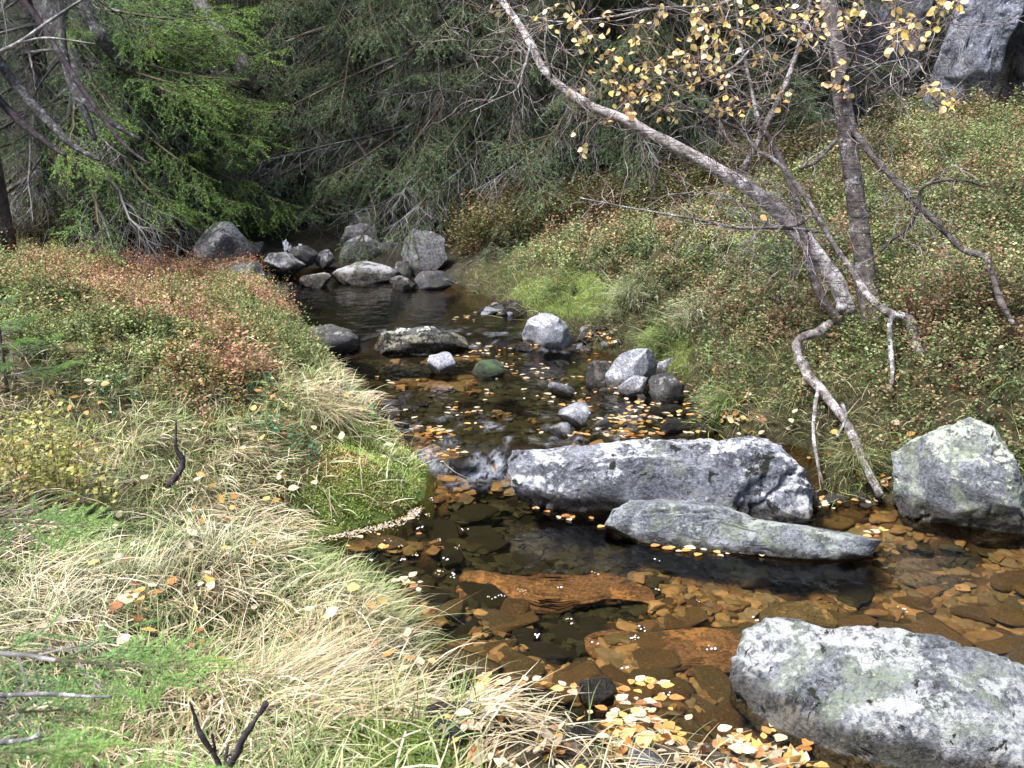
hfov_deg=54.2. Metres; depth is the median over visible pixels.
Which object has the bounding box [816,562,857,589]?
bed stone
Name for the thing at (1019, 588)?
bed stone
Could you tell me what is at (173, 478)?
broken twig
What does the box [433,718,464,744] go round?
pebble
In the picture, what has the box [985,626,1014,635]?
bed stone
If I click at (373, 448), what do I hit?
moss
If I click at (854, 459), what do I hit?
grass tussock
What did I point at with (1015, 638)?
bed stone
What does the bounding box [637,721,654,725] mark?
bed stone
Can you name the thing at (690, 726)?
bed stone
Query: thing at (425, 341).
rock
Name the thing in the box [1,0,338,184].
spruce tree
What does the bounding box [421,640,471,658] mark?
submerged slab
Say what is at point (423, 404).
pebble
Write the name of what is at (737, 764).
fallen leaf
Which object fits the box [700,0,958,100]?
spruce tree
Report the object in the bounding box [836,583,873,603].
bed stone
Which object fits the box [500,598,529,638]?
bed stone
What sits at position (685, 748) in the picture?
fallen leaf
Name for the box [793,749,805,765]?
fallen leaf
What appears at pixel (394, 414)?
pebble
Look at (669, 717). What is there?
bed stone
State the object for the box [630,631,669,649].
bed stone
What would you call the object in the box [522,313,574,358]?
rock
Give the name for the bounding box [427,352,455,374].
rock
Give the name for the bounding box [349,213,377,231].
rock
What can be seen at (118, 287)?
red heath
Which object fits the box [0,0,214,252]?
spruce tree
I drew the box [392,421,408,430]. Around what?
pebble
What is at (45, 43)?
spruce tree
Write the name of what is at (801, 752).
fallen leaf
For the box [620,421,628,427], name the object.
pebble
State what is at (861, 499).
pebble
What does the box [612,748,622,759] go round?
fallen leaf
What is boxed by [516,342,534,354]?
pebble
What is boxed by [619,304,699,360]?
grass tussock
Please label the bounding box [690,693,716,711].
bed stone
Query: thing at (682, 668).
bed stone
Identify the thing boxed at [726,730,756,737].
bed stone
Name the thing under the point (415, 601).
bed stone
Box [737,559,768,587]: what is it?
bed stone
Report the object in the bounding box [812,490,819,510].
rock
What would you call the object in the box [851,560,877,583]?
bed stone
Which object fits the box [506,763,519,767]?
fallen leaf
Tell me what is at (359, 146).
dead branch
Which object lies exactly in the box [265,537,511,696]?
grass tussock
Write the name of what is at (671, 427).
pebble
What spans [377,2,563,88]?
spruce tree
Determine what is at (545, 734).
fallen leaf
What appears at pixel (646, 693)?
bed stone
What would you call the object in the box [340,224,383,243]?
rock
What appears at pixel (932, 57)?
spruce tree
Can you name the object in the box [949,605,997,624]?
bed stone
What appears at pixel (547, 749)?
fallen leaf
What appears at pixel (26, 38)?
dead branch
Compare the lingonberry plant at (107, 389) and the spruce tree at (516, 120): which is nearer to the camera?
the lingonberry plant at (107, 389)
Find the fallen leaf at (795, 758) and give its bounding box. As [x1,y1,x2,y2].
[789,755,800,764]
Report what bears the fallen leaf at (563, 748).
on the ground at (474, 326)
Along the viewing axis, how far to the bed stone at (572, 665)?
3.06 m
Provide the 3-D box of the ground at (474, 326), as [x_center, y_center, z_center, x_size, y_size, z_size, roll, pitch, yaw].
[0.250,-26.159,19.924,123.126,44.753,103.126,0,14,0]
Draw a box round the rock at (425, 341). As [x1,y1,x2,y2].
[374,326,476,358]
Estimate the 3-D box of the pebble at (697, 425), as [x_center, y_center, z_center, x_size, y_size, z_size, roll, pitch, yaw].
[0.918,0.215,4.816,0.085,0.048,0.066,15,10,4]
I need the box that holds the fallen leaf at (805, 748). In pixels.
[797,744,811,750]
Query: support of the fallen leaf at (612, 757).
on the ground at (474, 326)
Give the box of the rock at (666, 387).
[648,372,683,406]
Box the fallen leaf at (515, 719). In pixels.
[510,715,521,722]
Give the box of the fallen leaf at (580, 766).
[575,764,585,767]
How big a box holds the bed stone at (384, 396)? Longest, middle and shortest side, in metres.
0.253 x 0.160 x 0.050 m
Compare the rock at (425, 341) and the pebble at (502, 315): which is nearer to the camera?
the rock at (425, 341)
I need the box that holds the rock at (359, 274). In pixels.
[331,261,401,288]
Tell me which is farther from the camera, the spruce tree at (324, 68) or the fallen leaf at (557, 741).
the spruce tree at (324, 68)
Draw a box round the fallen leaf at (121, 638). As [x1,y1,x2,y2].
[116,634,129,644]
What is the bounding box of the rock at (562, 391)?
[548,382,575,400]
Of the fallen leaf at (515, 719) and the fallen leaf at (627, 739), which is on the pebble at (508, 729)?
the fallen leaf at (515, 719)
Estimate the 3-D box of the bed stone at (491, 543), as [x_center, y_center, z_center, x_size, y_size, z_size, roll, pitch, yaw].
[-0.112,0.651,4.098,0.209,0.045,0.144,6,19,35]
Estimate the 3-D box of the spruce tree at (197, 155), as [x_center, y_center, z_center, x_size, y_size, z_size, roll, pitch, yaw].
[-3.348,-4.515,10.201,2.018,6.044,2.270,0,14,0]
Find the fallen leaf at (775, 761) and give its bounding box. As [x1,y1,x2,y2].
[771,758,787,767]
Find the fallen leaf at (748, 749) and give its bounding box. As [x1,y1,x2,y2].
[742,745,755,753]
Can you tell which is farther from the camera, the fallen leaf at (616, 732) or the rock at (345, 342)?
the rock at (345, 342)
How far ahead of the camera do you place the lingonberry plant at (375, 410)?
4.59 m
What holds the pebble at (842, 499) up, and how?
on the water
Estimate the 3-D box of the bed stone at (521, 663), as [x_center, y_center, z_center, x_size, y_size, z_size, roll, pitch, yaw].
[0.006,0.859,3.030,0.134,0.042,0.194,-19,24,-27]
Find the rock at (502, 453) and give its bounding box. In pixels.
[487,442,559,467]
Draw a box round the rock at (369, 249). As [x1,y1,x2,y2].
[338,235,383,262]
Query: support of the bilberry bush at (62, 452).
on the ground at (474, 326)
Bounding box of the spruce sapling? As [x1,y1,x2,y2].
[0,287,84,394]
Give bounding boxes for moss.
[1,192,1023,767]
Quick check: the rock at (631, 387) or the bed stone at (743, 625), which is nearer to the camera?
the bed stone at (743, 625)
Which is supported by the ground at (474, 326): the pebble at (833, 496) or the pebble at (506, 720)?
the pebble at (506, 720)
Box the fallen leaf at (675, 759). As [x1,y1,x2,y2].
[673,757,690,763]
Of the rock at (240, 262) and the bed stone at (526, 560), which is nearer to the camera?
the bed stone at (526, 560)
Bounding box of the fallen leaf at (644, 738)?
[636,733,653,747]
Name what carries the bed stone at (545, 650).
on the bed gravel
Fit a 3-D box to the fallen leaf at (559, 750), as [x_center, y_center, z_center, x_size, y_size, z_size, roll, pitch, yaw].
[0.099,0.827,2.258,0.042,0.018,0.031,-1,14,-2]
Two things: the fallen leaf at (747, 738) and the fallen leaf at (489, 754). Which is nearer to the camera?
the fallen leaf at (489, 754)
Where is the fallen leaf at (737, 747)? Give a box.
[728,741,742,753]
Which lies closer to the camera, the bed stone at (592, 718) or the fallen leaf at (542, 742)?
the fallen leaf at (542, 742)
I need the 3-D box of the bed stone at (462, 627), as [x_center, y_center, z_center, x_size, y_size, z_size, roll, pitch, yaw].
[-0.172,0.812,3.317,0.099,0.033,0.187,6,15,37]
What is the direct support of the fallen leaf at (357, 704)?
on the ground at (474, 326)
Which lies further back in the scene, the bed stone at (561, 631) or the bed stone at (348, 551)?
the bed stone at (348, 551)
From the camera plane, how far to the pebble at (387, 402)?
5.25 m
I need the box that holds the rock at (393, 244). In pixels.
[382,239,401,249]
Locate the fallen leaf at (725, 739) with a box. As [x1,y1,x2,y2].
[722,737,730,742]
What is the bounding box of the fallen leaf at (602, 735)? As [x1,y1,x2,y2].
[597,732,608,737]
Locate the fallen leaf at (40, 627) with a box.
[36,623,48,636]
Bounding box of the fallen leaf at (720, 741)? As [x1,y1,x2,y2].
[718,738,723,745]
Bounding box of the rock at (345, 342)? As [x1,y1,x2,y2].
[308,324,361,361]
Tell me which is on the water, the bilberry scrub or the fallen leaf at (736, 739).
the fallen leaf at (736, 739)
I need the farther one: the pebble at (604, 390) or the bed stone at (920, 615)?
the pebble at (604, 390)
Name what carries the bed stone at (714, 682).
on the ground at (474, 326)
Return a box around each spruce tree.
[0,0,152,259]
[0,0,162,176]
[0,0,176,258]
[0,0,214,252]
[0,0,311,276]
[0,0,350,244]
[0,4,83,102]
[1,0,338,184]
[2,1,249,132]
[6,4,65,80]
[85,3,300,239]
[104,2,388,92]
[111,0,394,163]
[127,0,429,238]
[180,0,426,159]
[187,0,549,238]
[208,0,426,91]
[218,0,625,265]
[248,0,541,162]
[312,0,646,183]
[318,0,716,267]
[377,0,753,163]
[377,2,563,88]
[432,0,824,268]
[483,0,916,220]
[530,0,801,145]
[534,0,806,116]
[615,0,938,183]
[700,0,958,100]
[751,0,951,97]
[924,0,955,81]
[925,2,954,68]
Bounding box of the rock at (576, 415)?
[557,402,590,431]
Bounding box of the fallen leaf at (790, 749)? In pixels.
[787,743,794,752]
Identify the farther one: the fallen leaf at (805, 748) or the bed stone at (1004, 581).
the bed stone at (1004, 581)
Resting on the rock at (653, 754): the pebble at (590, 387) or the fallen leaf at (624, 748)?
the fallen leaf at (624, 748)
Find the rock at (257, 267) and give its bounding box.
[230,261,270,285]
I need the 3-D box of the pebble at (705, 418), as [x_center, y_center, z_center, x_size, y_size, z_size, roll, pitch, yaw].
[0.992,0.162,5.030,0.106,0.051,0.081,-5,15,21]
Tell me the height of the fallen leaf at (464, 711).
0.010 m
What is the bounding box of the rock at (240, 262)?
[214,260,243,274]
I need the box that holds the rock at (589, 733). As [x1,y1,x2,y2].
[562,725,604,746]
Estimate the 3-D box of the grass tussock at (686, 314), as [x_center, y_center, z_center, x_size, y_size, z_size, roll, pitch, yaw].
[1.067,-0.398,5.986,0.686,0.417,0.640,-4,15,-16]
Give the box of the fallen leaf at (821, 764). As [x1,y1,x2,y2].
[811,761,828,766]
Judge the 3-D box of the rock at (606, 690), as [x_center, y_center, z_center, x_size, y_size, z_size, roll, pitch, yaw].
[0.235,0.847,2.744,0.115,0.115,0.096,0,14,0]
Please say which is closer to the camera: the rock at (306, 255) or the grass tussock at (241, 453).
the grass tussock at (241, 453)
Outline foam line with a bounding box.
[307,504,421,543]
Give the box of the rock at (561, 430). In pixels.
[547,422,574,439]
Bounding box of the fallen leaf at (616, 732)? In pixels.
[610,729,620,736]
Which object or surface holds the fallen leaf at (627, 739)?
on the ground at (474, 326)
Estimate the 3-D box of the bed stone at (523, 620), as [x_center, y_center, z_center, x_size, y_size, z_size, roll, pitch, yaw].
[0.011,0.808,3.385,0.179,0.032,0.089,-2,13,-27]
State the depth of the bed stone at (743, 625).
3.53 m
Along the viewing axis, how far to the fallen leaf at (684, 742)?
2.48 m
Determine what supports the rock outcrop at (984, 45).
on the ground at (474, 326)
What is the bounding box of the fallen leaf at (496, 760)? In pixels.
[493,758,502,766]
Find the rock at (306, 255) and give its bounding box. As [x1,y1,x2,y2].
[289,245,317,267]
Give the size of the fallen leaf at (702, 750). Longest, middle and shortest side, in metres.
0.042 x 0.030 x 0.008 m
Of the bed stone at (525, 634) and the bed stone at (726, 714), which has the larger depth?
the bed stone at (525, 634)
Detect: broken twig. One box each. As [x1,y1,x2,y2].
[165,420,185,488]
[189,701,268,767]
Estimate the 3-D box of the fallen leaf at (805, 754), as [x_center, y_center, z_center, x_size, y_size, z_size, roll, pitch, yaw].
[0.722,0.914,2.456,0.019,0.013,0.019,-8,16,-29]
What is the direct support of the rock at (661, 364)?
on the water
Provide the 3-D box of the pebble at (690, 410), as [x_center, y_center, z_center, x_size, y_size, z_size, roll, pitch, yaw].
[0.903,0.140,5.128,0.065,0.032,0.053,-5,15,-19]
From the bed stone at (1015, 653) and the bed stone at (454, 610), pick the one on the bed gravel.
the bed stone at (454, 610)
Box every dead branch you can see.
[0,0,95,53]
[0,55,100,161]
[0,95,66,156]
[0,692,111,697]
[0,731,40,744]
[21,0,150,165]
[58,0,140,140]
[339,120,386,225]
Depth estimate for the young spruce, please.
1.26 m
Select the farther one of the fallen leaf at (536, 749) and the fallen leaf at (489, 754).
the fallen leaf at (536, 749)
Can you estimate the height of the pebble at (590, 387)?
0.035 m
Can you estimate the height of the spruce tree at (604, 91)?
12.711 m
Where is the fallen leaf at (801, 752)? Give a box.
[798,750,806,763]
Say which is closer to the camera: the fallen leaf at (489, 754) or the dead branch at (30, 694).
the dead branch at (30, 694)
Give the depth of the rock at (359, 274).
9.03 m
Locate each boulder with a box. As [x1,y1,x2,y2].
[507,435,812,541]
[729,617,1023,767]
[891,417,1023,548]
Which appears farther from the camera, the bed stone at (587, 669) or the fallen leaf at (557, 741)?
the bed stone at (587, 669)
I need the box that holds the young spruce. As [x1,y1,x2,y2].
[0,485,245,767]
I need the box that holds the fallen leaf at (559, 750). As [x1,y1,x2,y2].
[550,749,564,753]
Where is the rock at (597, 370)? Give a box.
[586,360,611,391]
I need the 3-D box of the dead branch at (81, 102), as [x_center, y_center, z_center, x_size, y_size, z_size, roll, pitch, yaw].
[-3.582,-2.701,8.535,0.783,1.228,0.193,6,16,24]
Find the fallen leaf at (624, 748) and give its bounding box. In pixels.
[620,745,627,752]
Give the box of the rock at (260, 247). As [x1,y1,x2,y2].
[252,241,266,257]
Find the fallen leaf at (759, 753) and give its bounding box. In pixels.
[754,745,763,757]
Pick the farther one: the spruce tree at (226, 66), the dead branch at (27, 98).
the spruce tree at (226, 66)
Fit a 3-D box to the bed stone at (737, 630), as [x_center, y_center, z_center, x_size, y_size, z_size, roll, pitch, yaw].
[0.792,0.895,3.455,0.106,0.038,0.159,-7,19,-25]
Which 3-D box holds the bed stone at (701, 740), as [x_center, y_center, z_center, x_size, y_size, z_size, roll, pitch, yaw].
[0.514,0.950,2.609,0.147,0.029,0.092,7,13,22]
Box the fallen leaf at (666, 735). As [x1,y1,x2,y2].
[660,733,671,739]
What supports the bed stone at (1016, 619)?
on the bed gravel
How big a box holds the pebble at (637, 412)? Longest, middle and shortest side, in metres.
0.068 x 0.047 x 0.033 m
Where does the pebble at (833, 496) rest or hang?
on the water
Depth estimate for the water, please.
8.37 m
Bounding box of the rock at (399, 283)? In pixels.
[389,275,416,293]
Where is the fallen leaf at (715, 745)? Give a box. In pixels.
[712,739,723,747]
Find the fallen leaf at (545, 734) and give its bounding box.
[540,728,553,739]
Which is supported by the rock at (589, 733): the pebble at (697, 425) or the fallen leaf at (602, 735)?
the fallen leaf at (602, 735)
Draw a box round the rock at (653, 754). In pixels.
[620,749,668,767]
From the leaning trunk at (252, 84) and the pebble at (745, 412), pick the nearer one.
the pebble at (745, 412)
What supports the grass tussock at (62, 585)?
on the ground at (474, 326)
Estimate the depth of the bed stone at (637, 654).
3.17 m
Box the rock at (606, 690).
[576,677,617,709]
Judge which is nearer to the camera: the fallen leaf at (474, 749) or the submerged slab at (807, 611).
the fallen leaf at (474, 749)
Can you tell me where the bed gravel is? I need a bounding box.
[320,344,1023,750]
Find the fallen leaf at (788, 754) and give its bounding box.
[783,752,792,757]
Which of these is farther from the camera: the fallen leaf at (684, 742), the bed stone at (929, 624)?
the bed stone at (929, 624)
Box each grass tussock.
[0,545,158,665]
[11,514,271,619]
[105,588,509,766]
[119,495,348,580]
[164,408,321,499]
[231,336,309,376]
[231,381,464,476]
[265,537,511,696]
[491,247,610,351]
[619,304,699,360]
[631,286,743,346]
[679,370,763,439]
[814,413,905,521]
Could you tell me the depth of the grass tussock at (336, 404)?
4.29 m
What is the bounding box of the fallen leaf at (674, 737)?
[669,734,684,744]
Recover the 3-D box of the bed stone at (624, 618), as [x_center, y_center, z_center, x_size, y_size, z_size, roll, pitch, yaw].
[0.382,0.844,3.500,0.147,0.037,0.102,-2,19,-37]
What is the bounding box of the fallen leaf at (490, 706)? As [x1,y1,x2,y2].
[481,704,497,716]
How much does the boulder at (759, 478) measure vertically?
0.635 m
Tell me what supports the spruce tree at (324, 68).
on the ground at (474, 326)
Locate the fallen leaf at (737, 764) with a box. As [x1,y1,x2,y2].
[729,759,740,767]
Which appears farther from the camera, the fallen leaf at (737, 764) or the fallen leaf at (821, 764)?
the fallen leaf at (821, 764)
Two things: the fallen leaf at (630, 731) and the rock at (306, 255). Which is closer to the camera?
the fallen leaf at (630, 731)
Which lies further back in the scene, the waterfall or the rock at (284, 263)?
the waterfall
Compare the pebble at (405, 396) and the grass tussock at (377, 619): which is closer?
the grass tussock at (377, 619)
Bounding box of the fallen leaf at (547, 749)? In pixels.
[541,743,550,751]
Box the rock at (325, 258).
[315,250,335,268]
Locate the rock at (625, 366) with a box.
[605,348,657,394]
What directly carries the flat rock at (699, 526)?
on the bed gravel
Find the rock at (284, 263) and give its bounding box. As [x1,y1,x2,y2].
[262,252,305,278]
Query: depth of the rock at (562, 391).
5.43 m
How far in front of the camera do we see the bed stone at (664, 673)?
3.04 m
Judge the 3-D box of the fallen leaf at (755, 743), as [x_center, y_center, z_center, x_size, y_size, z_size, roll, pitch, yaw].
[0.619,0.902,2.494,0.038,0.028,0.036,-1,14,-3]
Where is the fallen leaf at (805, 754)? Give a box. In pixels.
[803,752,809,760]
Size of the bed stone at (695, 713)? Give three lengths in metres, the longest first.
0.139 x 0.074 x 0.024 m
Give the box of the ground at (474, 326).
[0,0,1023,767]
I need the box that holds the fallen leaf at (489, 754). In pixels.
[484,753,493,762]
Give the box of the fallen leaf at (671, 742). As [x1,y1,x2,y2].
[663,729,674,744]
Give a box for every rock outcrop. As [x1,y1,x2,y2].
[779,0,935,127]
[780,109,836,143]
[914,0,1023,119]
[992,13,1023,111]
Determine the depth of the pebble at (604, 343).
6.49 m
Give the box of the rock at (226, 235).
[193,221,255,264]
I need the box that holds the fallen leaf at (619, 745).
[611,740,624,747]
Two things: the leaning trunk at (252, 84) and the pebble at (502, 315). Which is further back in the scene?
the leaning trunk at (252, 84)
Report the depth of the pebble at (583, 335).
6.64 m
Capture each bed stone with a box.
[318,549,354,571]
[353,554,380,572]
[359,563,400,585]
[364,532,408,548]
[374,393,392,398]
[387,587,418,611]
[418,588,450,602]
[426,519,460,545]
[432,646,501,681]
[437,597,467,618]
[439,542,462,566]
[443,615,480,640]
[449,503,498,520]
[453,474,491,488]
[457,581,508,608]
[463,524,501,538]
[464,534,509,551]
[465,672,503,685]
[472,609,503,619]
[478,639,518,651]
[485,610,516,625]
[491,612,539,632]
[498,645,545,691]
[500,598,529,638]
[506,668,514,678]
[512,550,555,573]
[512,623,537,641]
[519,641,570,659]
[544,711,581,724]
[546,659,563,664]
[547,622,583,642]
[552,668,584,702]
[552,690,575,704]
[564,661,606,675]
[569,660,602,678]
[579,616,609,638]
[579,710,613,724]
[588,673,612,682]
[593,720,624,732]
[600,664,635,686]
[609,616,637,622]
[614,684,653,702]
[626,668,675,679]
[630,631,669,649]
[632,649,682,661]
[634,680,688,701]
[635,716,713,741]
[637,650,679,668]
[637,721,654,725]
[639,703,659,714]
[648,627,669,636]
[653,435,676,439]
[653,564,682,574]
[653,678,689,698]
[656,676,695,702]
[657,713,701,726]
[663,613,696,628]
[671,663,688,672]
[677,607,707,626]
[679,702,703,718]
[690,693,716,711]
[691,738,711,742]
[693,665,731,705]
[697,701,746,729]
[706,558,755,573]
[707,726,731,734]
[709,733,725,738]
[717,693,729,706]
[725,628,741,633]
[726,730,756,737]
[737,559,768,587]
[738,622,755,630]
[740,735,787,767]
[795,756,819,767]
[813,505,868,523]
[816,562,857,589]
[816,759,843,767]
[821,514,855,530]
[826,609,878,627]
[835,614,877,628]
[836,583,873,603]
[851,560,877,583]
[874,545,882,552]
[877,621,908,629]
[892,596,936,612]
[909,615,975,646]
[916,611,937,619]
[937,563,955,568]
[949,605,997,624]
[974,640,1013,654]
[978,602,1023,627]
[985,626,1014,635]
[990,569,1023,591]
[994,635,1023,643]
[998,596,1023,615]
[1001,641,1023,664]
[1013,584,1023,595]
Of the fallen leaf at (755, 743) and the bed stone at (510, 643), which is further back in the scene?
the bed stone at (510, 643)
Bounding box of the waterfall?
[282,240,301,251]
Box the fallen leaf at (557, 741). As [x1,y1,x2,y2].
[554,735,562,744]
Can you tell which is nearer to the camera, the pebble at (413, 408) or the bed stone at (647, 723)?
the bed stone at (647, 723)
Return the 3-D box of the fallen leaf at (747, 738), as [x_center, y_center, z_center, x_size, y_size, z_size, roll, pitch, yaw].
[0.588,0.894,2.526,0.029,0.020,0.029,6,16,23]
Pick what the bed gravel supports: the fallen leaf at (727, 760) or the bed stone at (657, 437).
the bed stone at (657, 437)
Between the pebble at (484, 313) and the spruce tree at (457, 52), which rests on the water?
the pebble at (484, 313)
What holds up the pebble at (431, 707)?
on the ground at (474, 326)
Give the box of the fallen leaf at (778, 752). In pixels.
[768,749,781,758]
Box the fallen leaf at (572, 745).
[566,741,577,749]
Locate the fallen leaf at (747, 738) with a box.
[741,733,751,742]
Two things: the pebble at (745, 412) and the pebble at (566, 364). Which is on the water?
the pebble at (566, 364)
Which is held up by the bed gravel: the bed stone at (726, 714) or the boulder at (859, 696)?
the bed stone at (726, 714)
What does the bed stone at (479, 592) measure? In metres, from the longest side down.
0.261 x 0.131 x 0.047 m
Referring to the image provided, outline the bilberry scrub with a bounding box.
[499,69,1023,492]
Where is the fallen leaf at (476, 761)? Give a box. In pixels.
[472,748,483,764]
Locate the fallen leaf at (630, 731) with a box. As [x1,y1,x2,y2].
[619,728,635,739]
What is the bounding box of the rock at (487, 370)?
[472,359,504,381]
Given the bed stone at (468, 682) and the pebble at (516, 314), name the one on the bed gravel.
the bed stone at (468, 682)
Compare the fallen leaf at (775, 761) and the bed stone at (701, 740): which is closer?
the fallen leaf at (775, 761)
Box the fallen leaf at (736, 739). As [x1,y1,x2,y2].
[730,737,744,742]
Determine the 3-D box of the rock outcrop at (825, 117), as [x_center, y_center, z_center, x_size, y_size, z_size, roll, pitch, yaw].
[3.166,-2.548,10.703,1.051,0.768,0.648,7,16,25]
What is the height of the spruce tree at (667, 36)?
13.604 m
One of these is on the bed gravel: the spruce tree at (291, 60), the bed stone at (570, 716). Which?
the bed stone at (570, 716)
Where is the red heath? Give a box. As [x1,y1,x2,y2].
[0,221,349,426]
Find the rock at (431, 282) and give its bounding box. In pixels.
[414,270,454,294]
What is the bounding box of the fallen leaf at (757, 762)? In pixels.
[754,759,759,766]
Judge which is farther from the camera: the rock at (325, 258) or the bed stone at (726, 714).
the rock at (325, 258)
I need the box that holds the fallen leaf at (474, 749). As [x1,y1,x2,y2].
[468,746,477,761]
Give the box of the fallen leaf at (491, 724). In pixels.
[483,722,493,728]
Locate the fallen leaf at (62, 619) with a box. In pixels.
[55,614,67,622]
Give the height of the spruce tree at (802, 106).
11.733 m
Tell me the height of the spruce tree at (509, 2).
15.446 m
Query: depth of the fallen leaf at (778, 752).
2.47 m
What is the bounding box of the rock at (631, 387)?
[617,375,647,400]
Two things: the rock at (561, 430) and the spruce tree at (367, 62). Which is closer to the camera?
the rock at (561, 430)
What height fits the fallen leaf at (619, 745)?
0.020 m
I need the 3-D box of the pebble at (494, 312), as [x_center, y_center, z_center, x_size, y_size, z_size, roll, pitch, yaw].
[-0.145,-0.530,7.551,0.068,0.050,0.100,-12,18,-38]
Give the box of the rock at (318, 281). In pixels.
[299,272,330,290]
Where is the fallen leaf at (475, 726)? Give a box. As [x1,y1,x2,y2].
[467,722,482,729]
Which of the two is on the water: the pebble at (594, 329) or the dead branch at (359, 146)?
the pebble at (594, 329)
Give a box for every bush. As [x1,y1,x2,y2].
[0,382,123,524]
[0,399,103,532]
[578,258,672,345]
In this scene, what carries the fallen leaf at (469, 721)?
on the ground at (474, 326)
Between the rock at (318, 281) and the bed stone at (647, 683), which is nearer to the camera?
the bed stone at (647, 683)
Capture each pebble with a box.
[376,413,386,421]
[379,399,396,409]
[382,406,399,419]
[388,400,407,412]
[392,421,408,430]
[398,391,412,402]
[406,405,419,411]
[417,401,428,407]
[424,701,475,719]
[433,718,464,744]
[469,722,482,734]
[481,311,488,316]
[484,309,501,317]
[490,311,497,316]
[492,305,504,309]
[492,724,507,742]
[496,313,506,317]
[496,717,510,725]
[502,300,522,309]
[502,307,521,318]
[505,721,528,738]
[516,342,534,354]
[557,360,569,368]
[564,347,579,354]
[580,331,588,339]
[585,384,598,389]
[591,325,607,336]
[596,419,608,426]
[598,387,608,392]
[601,341,610,347]
[603,424,612,428]
[616,338,624,344]
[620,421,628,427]
[630,411,642,415]
[659,417,690,437]
[660,404,681,414]
[681,408,694,413]
[685,397,698,406]
[694,422,710,434]
[699,412,710,422]
[743,410,751,416]
[822,492,839,502]
[827,496,836,507]
[838,497,846,503]
[851,491,866,503]
[860,503,873,509]
[873,497,881,504]
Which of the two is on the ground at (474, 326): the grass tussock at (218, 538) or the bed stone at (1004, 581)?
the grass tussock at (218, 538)
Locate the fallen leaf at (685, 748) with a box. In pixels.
[677,746,688,752]
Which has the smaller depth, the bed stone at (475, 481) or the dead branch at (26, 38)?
the bed stone at (475, 481)
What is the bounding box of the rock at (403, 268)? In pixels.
[394,261,412,278]
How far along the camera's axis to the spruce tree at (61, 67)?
14.90 m
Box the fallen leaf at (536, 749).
[533,745,540,754]
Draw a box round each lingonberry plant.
[93,370,141,420]
[239,366,278,409]
[246,400,304,456]
[271,417,319,473]
[359,397,379,427]
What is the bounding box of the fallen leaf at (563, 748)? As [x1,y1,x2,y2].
[560,743,569,749]
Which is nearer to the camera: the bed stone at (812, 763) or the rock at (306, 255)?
the bed stone at (812, 763)
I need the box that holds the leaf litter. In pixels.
[19,263,1002,745]
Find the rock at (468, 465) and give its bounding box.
[445,454,497,475]
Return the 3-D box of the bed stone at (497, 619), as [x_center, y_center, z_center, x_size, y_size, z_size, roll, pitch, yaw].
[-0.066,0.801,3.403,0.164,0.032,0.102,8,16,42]
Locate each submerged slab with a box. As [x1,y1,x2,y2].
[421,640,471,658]
[455,570,654,614]
[584,627,741,678]
[759,600,837,628]
[891,555,965,590]
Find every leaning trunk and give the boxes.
[79,0,217,149]
[190,0,262,92]
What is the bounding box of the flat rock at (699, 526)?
[604,499,881,566]
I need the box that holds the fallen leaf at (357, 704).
[351,703,365,712]
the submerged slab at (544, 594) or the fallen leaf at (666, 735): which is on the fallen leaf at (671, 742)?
the fallen leaf at (666, 735)
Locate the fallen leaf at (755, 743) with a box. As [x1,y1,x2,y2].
[751,737,761,748]
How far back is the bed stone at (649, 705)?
2.86 m
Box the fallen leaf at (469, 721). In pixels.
[466,718,473,729]
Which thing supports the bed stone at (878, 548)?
on the bed gravel
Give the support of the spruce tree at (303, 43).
on the ground at (474, 326)
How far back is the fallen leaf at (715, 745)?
2.48 m
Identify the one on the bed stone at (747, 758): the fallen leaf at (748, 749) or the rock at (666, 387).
the fallen leaf at (748, 749)
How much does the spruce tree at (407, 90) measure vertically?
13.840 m
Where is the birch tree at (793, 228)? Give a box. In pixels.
[413,0,1023,497]
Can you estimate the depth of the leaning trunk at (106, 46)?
9.44 m
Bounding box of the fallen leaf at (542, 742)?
[539,737,546,750]
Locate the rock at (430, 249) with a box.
[401,228,446,276]
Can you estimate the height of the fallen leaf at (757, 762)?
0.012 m
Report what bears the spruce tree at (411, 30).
on the ground at (474, 326)
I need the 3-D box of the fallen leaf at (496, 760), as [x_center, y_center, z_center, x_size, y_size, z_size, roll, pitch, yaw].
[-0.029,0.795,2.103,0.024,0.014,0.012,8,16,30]
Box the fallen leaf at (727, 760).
[726,750,729,766]
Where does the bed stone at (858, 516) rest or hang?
on the bed gravel
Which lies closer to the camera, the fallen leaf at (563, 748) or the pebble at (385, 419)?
the fallen leaf at (563, 748)
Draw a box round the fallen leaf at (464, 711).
[455,708,473,715]
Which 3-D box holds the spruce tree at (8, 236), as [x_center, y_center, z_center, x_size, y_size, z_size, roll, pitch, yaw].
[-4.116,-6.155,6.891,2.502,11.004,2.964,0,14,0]
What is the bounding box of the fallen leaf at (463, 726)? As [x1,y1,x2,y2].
[460,724,467,732]
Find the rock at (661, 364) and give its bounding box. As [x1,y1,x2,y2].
[655,357,673,374]
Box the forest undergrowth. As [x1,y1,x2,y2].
[1,100,866,260]
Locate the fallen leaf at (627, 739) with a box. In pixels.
[620,735,632,753]
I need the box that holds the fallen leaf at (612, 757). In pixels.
[608,754,618,761]
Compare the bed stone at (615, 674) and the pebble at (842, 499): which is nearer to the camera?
the bed stone at (615, 674)
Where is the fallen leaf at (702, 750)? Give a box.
[698,745,706,759]
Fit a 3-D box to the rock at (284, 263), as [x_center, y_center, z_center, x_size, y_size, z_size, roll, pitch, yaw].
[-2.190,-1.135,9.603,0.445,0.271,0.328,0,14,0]
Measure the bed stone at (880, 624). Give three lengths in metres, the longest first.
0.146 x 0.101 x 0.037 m
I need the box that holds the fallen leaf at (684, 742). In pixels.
[680,739,686,754]

